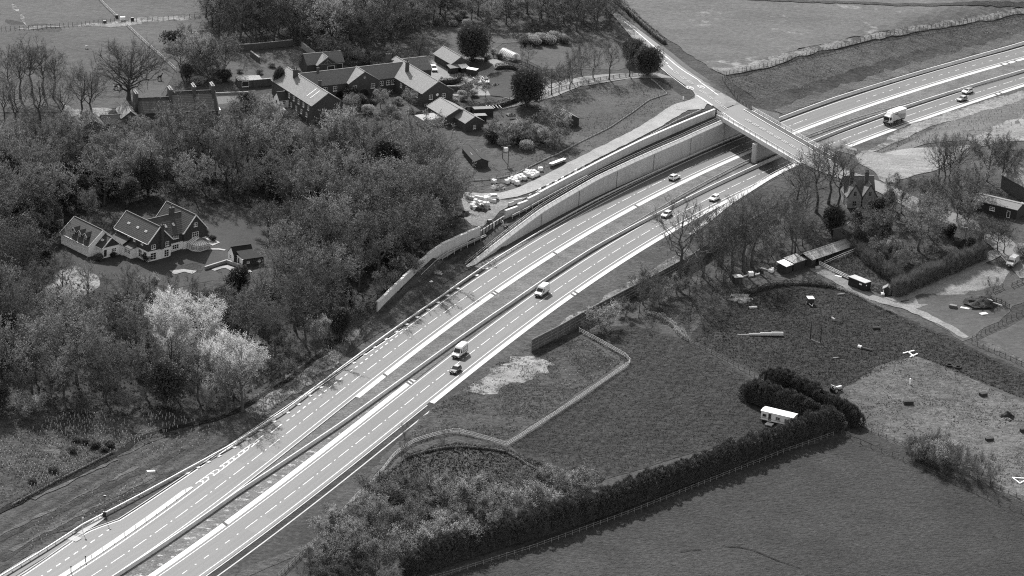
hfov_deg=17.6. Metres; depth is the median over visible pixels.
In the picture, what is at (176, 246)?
window
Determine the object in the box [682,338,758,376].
wire fence
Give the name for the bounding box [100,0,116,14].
rail fence
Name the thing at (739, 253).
twiggy shrub
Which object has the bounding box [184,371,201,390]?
twiggy shrub
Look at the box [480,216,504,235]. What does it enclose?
wall
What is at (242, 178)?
shrub
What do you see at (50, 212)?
slender tree
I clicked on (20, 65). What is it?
bare tree
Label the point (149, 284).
slender tree
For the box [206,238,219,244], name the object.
patio
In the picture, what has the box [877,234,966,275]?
garden
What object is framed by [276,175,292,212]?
slender tree
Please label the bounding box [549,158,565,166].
timber baulk
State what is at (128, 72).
oak tree
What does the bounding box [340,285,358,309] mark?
evergreen tree
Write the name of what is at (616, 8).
budding tree
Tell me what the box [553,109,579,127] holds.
summer house
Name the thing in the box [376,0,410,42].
bare tree
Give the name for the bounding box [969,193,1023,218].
workshop
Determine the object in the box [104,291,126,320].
evergreen tree
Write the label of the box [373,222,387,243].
evergreen tree
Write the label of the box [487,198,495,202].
concrete block
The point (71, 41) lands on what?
field
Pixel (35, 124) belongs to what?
budding tree
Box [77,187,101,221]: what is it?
budding tree
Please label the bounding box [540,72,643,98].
wire fence
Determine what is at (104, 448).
evergreen shrub
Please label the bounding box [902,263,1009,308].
bare ground
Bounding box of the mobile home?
[761,406,797,426]
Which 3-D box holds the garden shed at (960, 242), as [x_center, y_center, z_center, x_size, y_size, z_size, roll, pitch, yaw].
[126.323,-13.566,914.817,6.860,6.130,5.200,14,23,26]
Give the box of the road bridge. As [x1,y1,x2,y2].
[716,107,835,164]
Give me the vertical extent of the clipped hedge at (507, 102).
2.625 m
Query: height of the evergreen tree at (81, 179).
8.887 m
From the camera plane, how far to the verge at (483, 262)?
928.11 m
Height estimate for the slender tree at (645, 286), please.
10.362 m
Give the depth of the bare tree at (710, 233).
888.80 m
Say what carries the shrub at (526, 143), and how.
on the field at (586, 106)
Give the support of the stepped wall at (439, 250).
on the ground at (298, 530)
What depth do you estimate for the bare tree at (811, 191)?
920.34 m
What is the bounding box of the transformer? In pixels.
[501,145,510,152]
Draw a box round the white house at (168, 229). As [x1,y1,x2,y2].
[60,201,209,261]
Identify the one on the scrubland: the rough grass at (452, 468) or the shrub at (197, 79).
the rough grass at (452, 468)
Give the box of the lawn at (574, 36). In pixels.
[487,32,623,42]
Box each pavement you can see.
[660,46,726,93]
[745,109,832,158]
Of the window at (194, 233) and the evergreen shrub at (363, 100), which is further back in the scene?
the evergreen shrub at (363, 100)
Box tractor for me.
[829,385,842,393]
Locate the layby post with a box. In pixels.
[103,495,105,516]
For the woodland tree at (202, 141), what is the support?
on the wood floor
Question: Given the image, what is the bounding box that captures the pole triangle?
[1012,477,1023,483]
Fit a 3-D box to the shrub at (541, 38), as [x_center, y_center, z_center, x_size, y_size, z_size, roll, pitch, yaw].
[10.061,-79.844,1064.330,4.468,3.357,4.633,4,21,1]
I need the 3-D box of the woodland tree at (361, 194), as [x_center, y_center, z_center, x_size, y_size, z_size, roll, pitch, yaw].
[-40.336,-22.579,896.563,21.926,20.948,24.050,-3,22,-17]
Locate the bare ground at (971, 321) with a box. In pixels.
[915,266,1023,340]
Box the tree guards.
[0,106,1023,547]
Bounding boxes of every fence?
[11,18,114,29]
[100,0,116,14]
[126,23,175,69]
[132,13,194,21]
[277,526,330,575]
[339,428,506,512]
[431,431,833,575]
[469,79,666,181]
[493,54,564,80]
[507,327,630,444]
[531,204,775,351]
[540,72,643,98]
[584,109,700,167]
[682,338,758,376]
[722,10,1023,109]
[819,261,848,278]
[824,249,855,262]
[841,432,1021,510]
[863,424,1022,497]
[971,339,1022,364]
[972,309,1022,337]
[991,296,1009,307]
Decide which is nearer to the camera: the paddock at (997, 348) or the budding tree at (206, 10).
the paddock at (997, 348)
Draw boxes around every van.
[451,341,467,357]
[534,282,549,296]
[1006,254,1019,266]
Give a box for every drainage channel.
[148,379,415,575]
[356,58,1023,397]
[430,84,1023,402]
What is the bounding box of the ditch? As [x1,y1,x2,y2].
[0,334,347,512]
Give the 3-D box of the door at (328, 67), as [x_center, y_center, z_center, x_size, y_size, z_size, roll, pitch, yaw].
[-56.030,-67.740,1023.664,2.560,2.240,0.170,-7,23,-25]
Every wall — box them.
[204,259,226,269]
[217,39,292,51]
[227,259,240,265]
[250,51,259,61]
[253,78,271,86]
[301,42,314,52]
[376,226,480,311]
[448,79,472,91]
[466,109,758,266]
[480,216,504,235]
[504,109,715,218]
[689,160,797,234]
[754,107,778,121]
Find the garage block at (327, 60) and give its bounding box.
[299,50,344,71]
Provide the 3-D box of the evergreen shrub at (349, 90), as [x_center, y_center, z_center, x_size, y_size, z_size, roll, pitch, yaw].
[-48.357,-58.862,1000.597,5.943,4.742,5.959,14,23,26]
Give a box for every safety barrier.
[0,133,741,575]
[112,69,1023,575]
[610,99,921,236]
[773,41,1023,122]
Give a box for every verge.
[0,410,255,572]
[208,403,435,575]
[236,426,425,575]
[244,320,370,420]
[375,337,619,465]
[474,134,745,269]
[557,248,691,338]
[656,78,693,99]
[840,90,1023,154]
[841,40,1023,93]
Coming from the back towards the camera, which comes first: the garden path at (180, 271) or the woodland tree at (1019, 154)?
the woodland tree at (1019, 154)
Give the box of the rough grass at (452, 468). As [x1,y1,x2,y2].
[378,442,557,506]
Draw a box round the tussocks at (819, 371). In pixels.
[694,288,1023,393]
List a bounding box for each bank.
[344,219,524,355]
[730,17,1023,113]
[892,99,1023,150]
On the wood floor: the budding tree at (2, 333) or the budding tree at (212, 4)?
the budding tree at (2, 333)
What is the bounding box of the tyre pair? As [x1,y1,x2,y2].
[946,363,961,368]
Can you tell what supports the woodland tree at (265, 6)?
on the ground at (298, 530)
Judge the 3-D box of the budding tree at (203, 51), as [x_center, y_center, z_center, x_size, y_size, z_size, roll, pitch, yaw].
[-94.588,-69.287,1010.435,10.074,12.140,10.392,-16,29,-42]
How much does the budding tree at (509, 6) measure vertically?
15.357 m
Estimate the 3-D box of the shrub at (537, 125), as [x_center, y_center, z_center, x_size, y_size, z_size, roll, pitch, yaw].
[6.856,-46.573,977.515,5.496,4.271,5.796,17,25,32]
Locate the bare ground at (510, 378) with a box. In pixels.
[466,356,554,394]
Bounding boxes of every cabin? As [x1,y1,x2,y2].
[472,106,493,115]
[473,113,486,121]
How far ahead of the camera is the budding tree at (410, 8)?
1057.09 m
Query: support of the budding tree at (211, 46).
on the ground at (298, 530)
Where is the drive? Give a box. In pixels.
[61,102,111,115]
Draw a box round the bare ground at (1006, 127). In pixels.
[968,114,1023,145]
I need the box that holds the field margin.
[768,0,1023,7]
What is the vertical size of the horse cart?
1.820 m
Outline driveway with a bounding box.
[429,57,671,109]
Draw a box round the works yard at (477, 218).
[462,197,525,225]
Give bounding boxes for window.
[138,249,141,257]
[172,244,178,249]
[192,231,198,237]
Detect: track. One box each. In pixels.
[711,8,1023,74]
[810,265,967,337]
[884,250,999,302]
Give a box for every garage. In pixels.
[235,75,261,87]
[832,221,857,241]
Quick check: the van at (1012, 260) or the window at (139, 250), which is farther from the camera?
the van at (1012, 260)
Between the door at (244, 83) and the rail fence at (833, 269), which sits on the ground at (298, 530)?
the rail fence at (833, 269)
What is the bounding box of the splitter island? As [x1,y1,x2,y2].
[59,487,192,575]
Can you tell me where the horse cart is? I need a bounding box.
[806,296,814,305]
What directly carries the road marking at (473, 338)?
on the carriageway at (238, 534)
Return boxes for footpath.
[0,531,83,575]
[68,535,81,541]
[77,516,104,533]
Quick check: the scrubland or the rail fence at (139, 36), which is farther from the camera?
the rail fence at (139, 36)
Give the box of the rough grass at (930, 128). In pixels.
[849,92,1023,151]
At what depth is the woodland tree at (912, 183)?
929.46 m
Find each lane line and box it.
[42,528,110,575]
[92,119,805,575]
[246,77,1023,527]
[287,328,407,420]
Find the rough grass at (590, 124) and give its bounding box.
[476,82,684,186]
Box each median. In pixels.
[121,60,1023,575]
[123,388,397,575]
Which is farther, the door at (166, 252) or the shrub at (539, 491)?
the door at (166, 252)
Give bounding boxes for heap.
[434,270,442,274]
[456,211,470,217]
[475,204,490,211]
[490,184,505,190]
[726,293,754,302]
[963,295,996,307]
[999,411,1014,419]
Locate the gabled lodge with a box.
[839,169,876,207]
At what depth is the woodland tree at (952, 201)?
926.59 m
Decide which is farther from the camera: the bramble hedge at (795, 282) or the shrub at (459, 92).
the shrub at (459, 92)
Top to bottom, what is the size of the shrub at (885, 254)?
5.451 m
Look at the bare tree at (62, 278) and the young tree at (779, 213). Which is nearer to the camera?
the bare tree at (62, 278)
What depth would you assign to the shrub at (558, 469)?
759.83 m
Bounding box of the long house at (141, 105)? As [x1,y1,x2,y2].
[115,81,247,128]
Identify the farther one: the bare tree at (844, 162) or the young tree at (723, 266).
the bare tree at (844, 162)
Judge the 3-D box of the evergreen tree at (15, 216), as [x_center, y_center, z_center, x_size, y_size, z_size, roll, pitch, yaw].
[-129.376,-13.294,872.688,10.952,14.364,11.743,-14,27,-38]
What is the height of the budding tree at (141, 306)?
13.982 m
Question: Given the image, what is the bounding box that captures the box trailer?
[466,67,479,75]
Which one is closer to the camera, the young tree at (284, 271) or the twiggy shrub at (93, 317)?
the twiggy shrub at (93, 317)
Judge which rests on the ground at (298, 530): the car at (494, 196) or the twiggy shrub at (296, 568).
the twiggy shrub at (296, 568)
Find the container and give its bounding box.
[848,275,871,291]
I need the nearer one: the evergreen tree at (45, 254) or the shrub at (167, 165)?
the evergreen tree at (45, 254)
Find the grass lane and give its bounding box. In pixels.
[845,426,1023,519]
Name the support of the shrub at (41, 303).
on the ground at (298, 530)
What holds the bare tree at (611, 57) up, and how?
on the ground at (298, 530)
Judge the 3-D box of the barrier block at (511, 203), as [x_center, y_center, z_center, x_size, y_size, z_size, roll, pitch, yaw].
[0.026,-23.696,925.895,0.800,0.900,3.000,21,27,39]
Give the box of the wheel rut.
[729,546,799,567]
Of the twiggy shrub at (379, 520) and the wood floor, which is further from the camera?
the wood floor
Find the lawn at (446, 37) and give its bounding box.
[346,26,501,60]
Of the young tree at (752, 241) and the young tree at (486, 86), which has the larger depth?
the young tree at (486, 86)
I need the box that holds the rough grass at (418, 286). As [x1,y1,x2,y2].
[346,234,509,354]
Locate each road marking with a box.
[23,329,402,575]
[70,479,208,575]
[124,57,1020,567]
[159,74,1015,575]
[199,83,1021,575]
[213,449,247,475]
[407,47,1021,327]
[624,21,717,94]
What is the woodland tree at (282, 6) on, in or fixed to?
on the ground at (298, 530)
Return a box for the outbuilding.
[414,97,483,130]
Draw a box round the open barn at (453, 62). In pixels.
[433,46,469,73]
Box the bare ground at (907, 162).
[856,144,971,183]
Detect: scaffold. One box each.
[421,234,485,274]
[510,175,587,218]
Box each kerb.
[19,328,400,575]
[206,405,427,575]
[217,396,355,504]
[217,411,428,575]
[487,134,743,267]
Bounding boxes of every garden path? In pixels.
[169,269,195,273]
[207,248,225,249]
[212,265,251,271]
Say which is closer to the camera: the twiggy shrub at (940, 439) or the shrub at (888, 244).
the twiggy shrub at (940, 439)
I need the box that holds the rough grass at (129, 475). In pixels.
[9,416,243,547]
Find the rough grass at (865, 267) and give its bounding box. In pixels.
[824,244,951,295]
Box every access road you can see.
[462,98,707,199]
[677,91,705,109]
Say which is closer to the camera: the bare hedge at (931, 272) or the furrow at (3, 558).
the furrow at (3, 558)
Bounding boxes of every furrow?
[0,448,184,541]
[0,466,138,535]
[0,468,177,561]
[9,475,155,550]
[32,458,117,499]
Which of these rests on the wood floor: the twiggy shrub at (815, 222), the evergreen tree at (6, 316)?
the evergreen tree at (6, 316)
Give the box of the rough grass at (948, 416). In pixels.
[845,359,1023,498]
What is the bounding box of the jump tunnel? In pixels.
[738,332,782,335]
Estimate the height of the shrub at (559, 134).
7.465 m
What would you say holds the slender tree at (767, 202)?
on the ground at (298, 530)
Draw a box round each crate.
[979,391,987,396]
[985,437,993,440]
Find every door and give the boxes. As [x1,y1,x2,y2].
[150,252,156,260]
[164,249,168,257]
[242,81,248,86]
[327,65,334,69]
[337,63,342,68]
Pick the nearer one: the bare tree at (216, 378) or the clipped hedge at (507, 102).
the bare tree at (216, 378)
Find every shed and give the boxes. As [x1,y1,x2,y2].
[99,114,121,129]
[228,244,264,265]
[461,144,497,167]
[732,274,742,283]
[800,239,850,267]
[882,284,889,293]
[954,227,983,247]
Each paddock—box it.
[517,41,637,69]
[691,286,1023,397]
[978,340,1023,361]
[980,318,1023,358]
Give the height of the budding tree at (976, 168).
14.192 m
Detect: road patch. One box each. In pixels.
[220,461,244,476]
[246,516,272,532]
[256,451,275,461]
[353,400,405,436]
[434,301,454,311]
[585,259,613,273]
[870,88,907,99]
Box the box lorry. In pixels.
[883,106,906,124]
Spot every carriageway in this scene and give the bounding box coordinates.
[17,46,1023,575]
[156,72,1023,575]
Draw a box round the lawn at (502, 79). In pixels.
[486,70,514,96]
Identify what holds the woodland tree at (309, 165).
on the wood floor
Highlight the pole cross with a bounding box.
[903,350,917,357]
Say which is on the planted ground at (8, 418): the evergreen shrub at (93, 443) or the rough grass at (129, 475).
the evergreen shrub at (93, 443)
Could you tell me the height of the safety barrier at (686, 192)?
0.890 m
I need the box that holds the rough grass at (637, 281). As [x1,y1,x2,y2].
[560,247,692,323]
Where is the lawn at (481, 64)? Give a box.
[469,58,492,71]
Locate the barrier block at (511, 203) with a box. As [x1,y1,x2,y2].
[507,201,515,205]
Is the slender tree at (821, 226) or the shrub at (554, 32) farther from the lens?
the shrub at (554, 32)
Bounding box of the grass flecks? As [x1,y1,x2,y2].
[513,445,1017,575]
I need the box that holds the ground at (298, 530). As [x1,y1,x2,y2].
[0,0,1023,575]
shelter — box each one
[777,259,793,273]
[784,254,806,270]
[903,400,913,404]
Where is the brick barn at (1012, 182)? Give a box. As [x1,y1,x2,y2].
[1001,163,1023,200]
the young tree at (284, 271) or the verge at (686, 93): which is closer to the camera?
the young tree at (284, 271)
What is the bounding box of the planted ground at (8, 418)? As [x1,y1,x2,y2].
[0,405,198,508]
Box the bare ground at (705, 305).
[634,281,736,331]
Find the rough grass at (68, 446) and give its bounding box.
[0,409,177,496]
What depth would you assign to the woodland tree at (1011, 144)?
962.93 m
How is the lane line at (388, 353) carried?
on the carriageway at (169, 522)
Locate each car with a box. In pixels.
[431,64,437,70]
[449,364,461,373]
[481,76,489,83]
[484,193,498,199]
[661,210,672,217]
[668,174,680,180]
[709,193,719,201]
[956,95,967,101]
[961,87,973,93]
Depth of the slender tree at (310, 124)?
954.14 m
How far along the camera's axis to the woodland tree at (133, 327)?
813.34 m
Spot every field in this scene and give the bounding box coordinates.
[0,0,214,111]
[448,436,1023,575]
[463,76,688,186]
[512,325,800,481]
[622,0,1023,68]
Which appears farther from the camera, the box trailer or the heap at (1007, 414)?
the box trailer
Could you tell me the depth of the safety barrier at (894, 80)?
1072.96 m
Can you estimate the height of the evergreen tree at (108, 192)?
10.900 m
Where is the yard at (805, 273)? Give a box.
[737,265,831,289]
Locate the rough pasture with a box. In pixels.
[834,356,1023,500]
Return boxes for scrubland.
[300,437,596,575]
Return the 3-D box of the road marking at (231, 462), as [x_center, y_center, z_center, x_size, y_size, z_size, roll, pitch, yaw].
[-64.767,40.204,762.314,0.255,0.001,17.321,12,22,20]
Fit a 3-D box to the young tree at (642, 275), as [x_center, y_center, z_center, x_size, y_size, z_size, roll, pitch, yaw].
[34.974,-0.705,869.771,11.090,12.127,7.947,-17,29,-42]
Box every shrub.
[1,250,25,266]
[11,390,47,416]
[26,478,36,482]
[30,296,51,309]
[45,355,69,378]
[48,466,59,472]
[49,265,99,297]
[54,282,74,299]
[57,391,92,413]
[67,446,77,452]
[71,436,80,441]
[73,142,94,156]
[80,437,89,443]
[83,306,109,329]
[89,440,100,448]
[93,253,103,260]
[99,446,108,451]
[104,440,115,447]
[125,157,137,177]
[129,385,146,407]
[133,363,147,382]
[136,272,160,295]
[141,254,151,260]
[151,294,177,320]
[152,128,182,147]
[158,29,185,45]
[158,157,176,171]
[158,272,181,296]
[168,164,180,187]
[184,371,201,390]
[190,277,208,294]
[192,76,204,84]
[197,388,218,408]
[204,182,223,199]
[208,234,216,240]
[214,68,232,81]
[237,92,255,102]
[238,173,259,189]
[242,101,253,108]
[255,68,263,73]
[262,351,298,378]
[267,60,275,66]
[269,332,293,350]
[277,49,302,67]
[290,336,305,358]
[293,564,309,575]
[300,538,320,560]
[305,313,331,339]
[306,504,363,539]
[313,538,355,572]
[317,515,368,565]
[320,491,374,532]
[330,563,350,575]
[342,87,360,95]
[346,264,362,282]
[347,166,362,181]
[347,522,404,568]
[352,466,405,504]
[354,94,368,105]
[355,489,395,525]
[360,60,370,65]
[361,104,375,113]
[369,98,375,103]
[369,278,391,299]
[371,266,400,288]
[376,559,404,575]
[377,494,427,538]
[377,517,403,549]
[386,104,397,111]
[387,253,424,273]
[387,465,426,492]
[388,520,433,557]
[392,111,401,117]
[393,96,402,102]
[397,483,431,506]
[398,422,409,436]
[398,441,408,451]
[404,494,441,525]
[405,107,414,114]
[419,466,453,495]
[428,473,472,510]
[428,504,488,542]
[432,19,440,25]
[436,428,449,441]
[440,501,477,530]
[448,20,457,25]
[449,96,458,103]
[452,470,498,503]
[453,14,461,19]
[453,473,509,512]
[457,90,466,95]
[458,10,467,15]
[458,95,465,100]
[462,19,471,25]
[468,492,524,525]
[481,115,513,136]
[483,130,498,142]
[491,117,525,144]
[496,480,526,509]
[497,136,510,145]
[498,494,522,517]
[502,480,564,510]
[505,115,535,136]
[511,464,552,501]
[515,136,526,144]
[518,36,532,46]
[518,138,533,150]
[519,127,546,144]
[528,19,543,29]
[530,36,541,45]
[530,123,543,130]
[534,32,547,35]
[539,35,545,43]
[539,458,599,500]
[540,124,573,149]
[542,466,567,483]
[543,35,556,44]
[547,30,559,35]
[557,35,571,43]
[569,465,590,483]
[581,315,595,331]
[582,479,594,491]
[583,298,621,332]
[588,471,606,483]
[617,296,639,315]
[638,282,663,308]
[647,273,667,291]
[648,283,674,304]
[662,271,692,293]
[664,278,678,299]
[680,269,695,283]
[693,264,712,284]
[725,244,742,262]
[734,236,754,262]
[749,223,782,243]
[761,243,780,262]
[763,228,781,246]
[803,217,818,237]
[841,225,853,237]
[845,211,853,220]
[869,235,892,251]
[871,250,897,264]
[880,243,894,254]
[883,237,902,250]
[888,253,907,268]
[888,256,905,270]
[891,243,911,260]
[893,249,909,264]
[900,218,912,228]
[902,434,917,452]
[904,432,930,460]
[907,431,931,451]
[907,435,943,457]
[911,437,947,461]
[921,423,951,446]
[924,438,960,465]
[926,444,947,467]
[932,430,951,461]
[935,446,962,474]
[940,438,965,460]
[950,444,974,480]
[952,448,972,470]
[966,451,984,469]
[969,450,994,476]
[972,459,992,483]
[981,276,1001,298]
[982,462,1006,486]
[1013,243,1023,256]
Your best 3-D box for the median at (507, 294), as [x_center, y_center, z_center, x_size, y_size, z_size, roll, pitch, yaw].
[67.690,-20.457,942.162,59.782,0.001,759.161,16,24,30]
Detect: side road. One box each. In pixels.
[607,3,748,114]
[724,113,818,155]
[789,153,1023,277]
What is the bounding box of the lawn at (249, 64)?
[212,46,323,81]
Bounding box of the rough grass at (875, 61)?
[732,18,1023,108]
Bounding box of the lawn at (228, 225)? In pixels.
[60,203,266,287]
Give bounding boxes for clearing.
[250,315,370,371]
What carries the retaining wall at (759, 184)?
on the ground at (298, 530)
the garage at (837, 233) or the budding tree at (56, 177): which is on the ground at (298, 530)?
the garage at (837, 233)
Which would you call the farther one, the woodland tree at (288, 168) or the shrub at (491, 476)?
the woodland tree at (288, 168)
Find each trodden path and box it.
[11,0,27,26]
[15,15,191,29]
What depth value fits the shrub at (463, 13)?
1087.63 m
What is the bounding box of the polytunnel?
[498,48,520,60]
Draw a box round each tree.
[0,40,38,97]
[0,45,29,98]
[0,72,24,124]
[0,74,39,133]
[0,114,31,150]
[0,121,24,162]
[0,129,67,178]
[0,132,28,152]
[0,150,20,168]
[0,154,15,184]
[0,154,50,211]
[0,162,22,198]
[0,179,33,222]
[0,214,68,280]
[0,220,39,284]
[0,253,20,304]
[0,257,27,313]
[0,305,24,360]
[0,309,65,390]
[0,311,24,377]
[0,377,11,413]
[1,201,25,226]
[1,276,53,342]
[2,211,41,256]
[3,362,35,398]
[7,168,30,196]
[10,31,52,94]
[12,306,57,375]
[14,115,50,161]
[15,261,53,301]
[16,305,62,361]
[20,161,79,203]
[20,263,61,318]
[20,304,50,329]
[22,126,54,163]
[24,69,57,123]
[26,43,64,94]
[26,248,44,292]
[29,211,49,239]
[30,115,64,168]
[30,170,50,194]
[31,185,52,207]
[33,240,56,267]
[34,283,90,330]
[35,196,63,232]
[35,335,92,402]
[39,204,53,241]
[39,249,90,312]
[40,50,68,97]
[40,111,85,159]
[40,295,117,383]
[41,124,87,163]
[42,354,61,394]
[44,75,79,113]
[49,105,110,165]
[51,158,73,180]
[52,174,79,211]
[56,62,103,113]
[59,311,82,336]
[60,329,81,355]
[70,57,114,111]
[71,283,127,337]
[72,148,99,186]
[73,144,133,204]
[73,172,92,201]
[73,338,149,401]
[75,259,102,293]
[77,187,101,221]
[78,111,103,136]
[79,328,115,371]
[80,188,100,209]
[86,125,122,162]
[90,33,176,99]
[91,130,133,171]
[94,304,127,330]
[95,124,117,147]
[95,159,122,195]
[96,345,136,384]
[97,119,126,143]
[100,316,125,348]
[101,269,111,295]
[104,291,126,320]
[108,276,143,304]
[109,131,172,172]
[110,124,139,148]
[111,261,139,293]
[112,386,135,412]
[114,314,152,359]
[114,336,166,396]
[117,294,159,345]
[118,124,161,159]
[118,176,140,202]
[125,113,149,138]
[129,289,140,310]
[132,152,165,195]
[133,347,152,370]
[137,116,156,135]
[139,126,160,151]
[140,112,186,150]
[140,288,154,331]
[142,271,157,306]
[143,335,164,358]
[144,285,230,352]
[144,355,188,408]
[146,120,198,178]
[149,311,195,362]
[150,90,222,164]
[155,108,172,124]
[155,322,198,364]
[157,116,175,130]
[162,32,204,76]
[169,297,206,339]
[170,148,227,199]
[175,29,217,70]
[176,20,196,37]
[177,337,223,399]
[178,290,198,315]
[180,62,194,80]
[180,112,214,135]
[181,132,196,154]
[183,270,199,291]
[184,134,222,188]
[185,0,238,26]
[185,43,220,75]
[188,136,212,171]
[193,134,233,178]
[194,324,270,397]
[195,37,222,73]
[198,56,226,79]
[200,289,229,328]
[201,0,233,32]
[201,2,208,17]
[202,115,267,176]
[205,109,231,164]
[207,31,244,70]
[209,138,241,185]
[210,134,257,195]
[210,282,261,334]
[210,360,245,414]
[212,345,267,412]
[214,284,239,319]
[217,95,280,162]
[219,0,248,36]
[219,0,261,42]
[222,281,287,348]
[223,262,250,294]
[225,153,273,201]
[238,0,249,28]
[241,0,273,38]
[242,109,307,157]
[244,260,281,289]
[245,0,277,31]
[246,101,300,150]
[246,295,283,337]
[248,0,300,40]
[248,200,289,231]
[250,0,279,25]
[250,281,279,320]
[251,147,289,190]
[252,149,277,184]
[253,214,322,276]
[254,92,284,116]
[255,298,297,361]
[256,0,300,35]
[261,253,287,285]
[264,149,337,199]
[264,174,284,203]
[271,66,284,84]
[271,259,298,284]
[271,262,318,330]
[271,272,349,345]
[273,195,322,250]
[274,0,318,39]
[275,197,332,264]
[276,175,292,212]
[276,274,312,310]
[278,156,346,200]
[280,140,309,170]
[282,108,297,123]
[282,143,315,171]
[284,231,349,297]
[288,199,370,256]
[289,0,332,45]
[290,127,320,152]
[291,155,320,181]
[294,123,348,163]
[294,197,319,230]
[299,185,368,249]
[299,236,366,298]
[299,543,323,572]
[300,0,332,36]
[302,181,327,205]
[302,319,329,353]
[303,119,316,132]
[304,0,366,50]
[308,160,326,184]
[309,256,344,313]
[309,559,331,573]
[310,103,367,172]
[311,141,364,190]
[314,289,327,314]
[314,570,332,575]
[315,34,335,51]
[317,147,359,176]
[319,17,338,41]
[320,4,364,37]
[323,171,351,207]
[323,173,363,230]
[325,133,350,155]
[326,165,400,222]
[327,104,392,162]
[329,305,353,339]
[330,0,377,38]
[332,43,353,63]
[332,235,360,271]
[333,0,392,48]
[338,0,384,53]
[338,197,413,281]
[338,222,383,290]
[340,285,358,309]
[342,155,408,213]
[343,93,360,114]
[343,289,368,321]
[344,92,358,106]
[345,133,371,160]
[350,204,382,237]
[350,546,367,569]
[351,48,368,61]
[351,157,397,204]
[352,0,400,39]
[354,231,372,264]
[357,558,379,575]
[359,188,433,252]
[362,153,431,199]
[367,160,403,191]
[370,50,381,61]
[370,137,404,171]
[371,87,391,108]
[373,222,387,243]
[374,1,407,49]
[374,566,401,575]
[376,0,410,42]
[376,0,424,33]
[377,159,449,219]
[377,238,403,270]
[379,97,460,163]
[380,97,404,134]
[380,128,402,140]
[381,193,461,261]
[384,42,402,57]
[384,227,404,245]
[390,146,461,190]
[396,0,431,38]
[399,162,467,229]
[399,192,443,246]
[402,0,439,28]
[402,89,417,105]
[404,135,464,173]
[408,32,431,55]
[415,155,479,220]
[419,0,447,19]
[422,211,453,239]
[436,0,458,19]
[455,23,494,59]
[455,75,486,98]
[460,0,484,19]
[477,0,501,26]
[481,79,492,96]
[490,0,524,23]
[500,0,523,16]
[508,66,550,106]
[518,45,538,65]
[520,0,557,21]
[531,101,575,134]
[532,0,549,18]
[535,63,567,94]
[539,0,581,28]
[545,113,572,141]
[548,60,573,92]
[556,0,571,23]
[558,52,589,88]
[563,47,580,82]
[565,0,594,31]
[571,41,595,74]
[577,0,597,22]
[579,0,613,29]
[581,46,604,77]
[598,0,627,24]
[599,40,627,79]
[618,40,644,76]
[621,37,647,62]
[628,262,666,304]
[634,44,665,75]
[634,274,649,307]
[635,284,647,317]
[638,267,667,299]
[647,194,718,288]
[676,242,692,279]
[681,256,699,293]
[683,211,727,277]
[683,250,704,271]
[691,221,717,269]
[691,252,703,289]
[703,202,749,266]
[705,205,739,257]
[707,246,728,277]
[710,250,738,282]
[711,210,758,277]
[717,189,782,272]
[723,190,753,239]
[731,189,785,267]
[740,229,763,250]
[756,199,775,222]
[757,191,775,235]
[761,227,785,256]
[764,187,784,228]
[772,200,818,254]
[776,151,824,199]
[777,203,790,222]
[779,194,791,228]
[780,191,806,231]
[783,207,813,253]
[784,173,827,224]
[791,139,844,212]
[791,196,809,221]
[795,220,814,245]
[803,230,822,249]
[806,137,856,204]
[816,144,865,204]
[817,216,828,244]
[822,204,847,234]
[850,200,898,242]
[852,209,867,229]
[852,227,866,244]
[867,196,885,212]
[875,214,892,235]
[877,188,910,220]
[881,172,926,213]
[882,190,895,208]
[895,194,956,250]
[912,170,950,210]
[913,191,949,235]
[921,131,960,184]
[925,130,969,187]
[931,200,952,227]
[936,137,973,185]
[941,127,983,183]
[941,166,988,213]
[943,222,956,237]
[947,189,971,217]
[953,160,1000,196]
[953,191,983,223]
[953,214,978,246]
[965,236,976,247]
[966,129,1016,181]
[968,214,1000,242]
[977,213,994,238]
[985,218,1016,249]
[991,133,1023,172]
[994,220,1023,252]
[996,148,1023,173]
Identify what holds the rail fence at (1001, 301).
on the bare ground at (971, 321)
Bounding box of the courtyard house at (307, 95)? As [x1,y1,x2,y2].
[271,51,453,122]
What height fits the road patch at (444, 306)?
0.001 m
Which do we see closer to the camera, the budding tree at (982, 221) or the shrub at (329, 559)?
the shrub at (329, 559)
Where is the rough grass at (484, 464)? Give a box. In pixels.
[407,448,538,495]
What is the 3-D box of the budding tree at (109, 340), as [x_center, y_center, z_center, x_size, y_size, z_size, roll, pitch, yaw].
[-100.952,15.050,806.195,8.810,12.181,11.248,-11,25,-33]
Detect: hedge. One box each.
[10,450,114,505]
[35,226,64,242]
[229,100,267,111]
[398,404,847,575]
[404,443,542,470]
[438,73,464,85]
[463,95,518,111]
[494,62,528,71]
[612,0,666,44]
[645,310,688,340]
[737,378,840,423]
[745,279,835,293]
[757,365,866,426]
[835,285,896,313]
[848,236,904,280]
[887,239,989,296]

